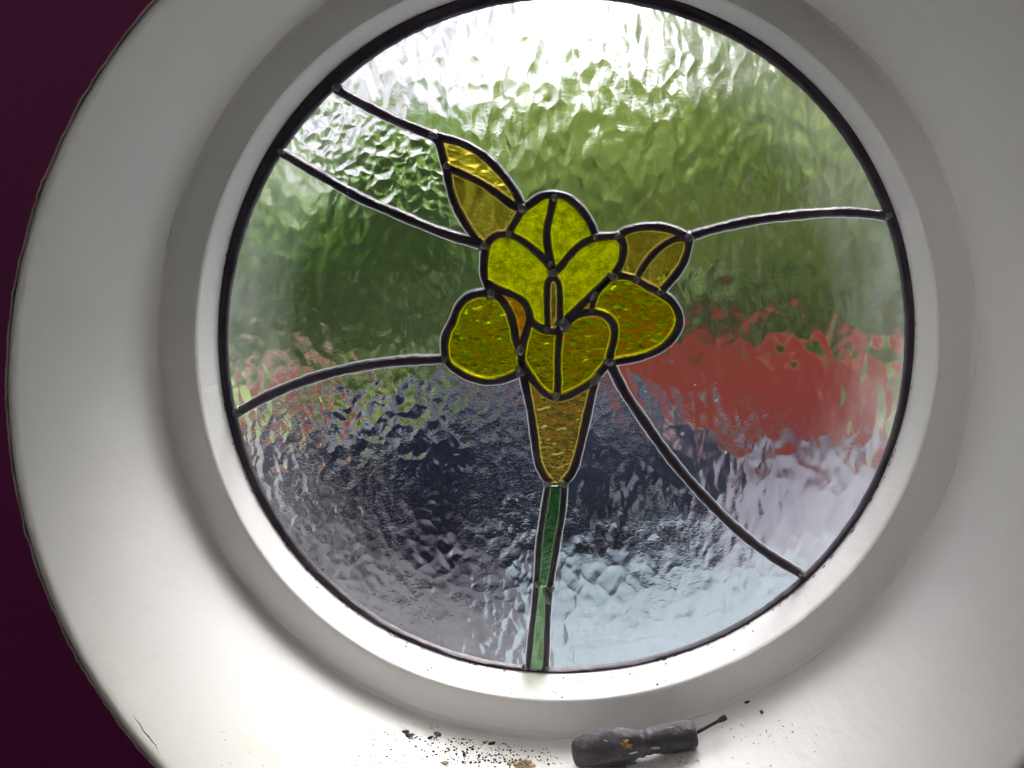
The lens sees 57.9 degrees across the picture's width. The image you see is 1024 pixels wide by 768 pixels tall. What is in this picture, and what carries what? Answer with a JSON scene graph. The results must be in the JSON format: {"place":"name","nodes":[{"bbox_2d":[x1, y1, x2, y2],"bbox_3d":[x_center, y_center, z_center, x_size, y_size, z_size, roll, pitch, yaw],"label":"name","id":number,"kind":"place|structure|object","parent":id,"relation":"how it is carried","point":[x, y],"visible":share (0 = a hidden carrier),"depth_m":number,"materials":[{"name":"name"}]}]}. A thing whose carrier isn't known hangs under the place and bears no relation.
{"place":"outdoors","nodes":[
{"label":"outdoors","id":0,"kind":"place"},
{"bbox_2d":[0,0,1023,767],"bbox_3d":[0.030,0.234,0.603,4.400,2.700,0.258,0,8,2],"label":"purple wall","id":1,"kind":"structure","parent":0,"point":[140,626],"depth_m":0.54,"materials":[{"name":"purple paint"}]},
{"bbox_2d":[414,723,548,765],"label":"tan dust","id":2,"kind":"object","parent":1,"relation":"on","point":[468,749],"visible":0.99,"depth_m":0.65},
{"bbox_2d":[221,714,815,766],"bbox_3d":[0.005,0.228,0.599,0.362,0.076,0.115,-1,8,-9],"label":"dirt crumbs","id":3,"kind":"object","parent":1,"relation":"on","point":[472,748],"visible":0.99,"depth_m":0.64,"materials":[{"name":"black soil"}]},
{"bbox_2d":[507,758,535,767],"bbox_3d":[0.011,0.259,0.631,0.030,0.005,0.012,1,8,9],"label":"plaster clump","id":4,"kind":"object","parent":1,"relation":"on","point":[522,763],"visible":1,"depth_m":0.63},
{"bbox_2d":[164,0,970,730],"bbox_3d":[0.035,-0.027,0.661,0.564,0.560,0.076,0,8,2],"label":"porthole window","id":5,"kind":"structure","parent":1,"relation":"attached to","point":[670,298],"depth_m":0.66,"materials":[{"name":"multicoloured glass"}]},
{"bbox_2d":[317,587,744,697],"bbox_3d":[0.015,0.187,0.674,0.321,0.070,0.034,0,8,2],"label":"frame specks","id":6,"kind":"object","parent":5,"relation":"on","point":[565,675],"visible":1,"depth_m":0.68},
{"bbox_2d":[571,715,726,767],"bbox_3d":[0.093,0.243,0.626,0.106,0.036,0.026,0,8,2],"label":"hand tool","id":7,"kind":"object","parent":1,"relation":"on","point":[608,747],"visible":1,"depth_m":0.62,"materials":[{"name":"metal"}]}
]}

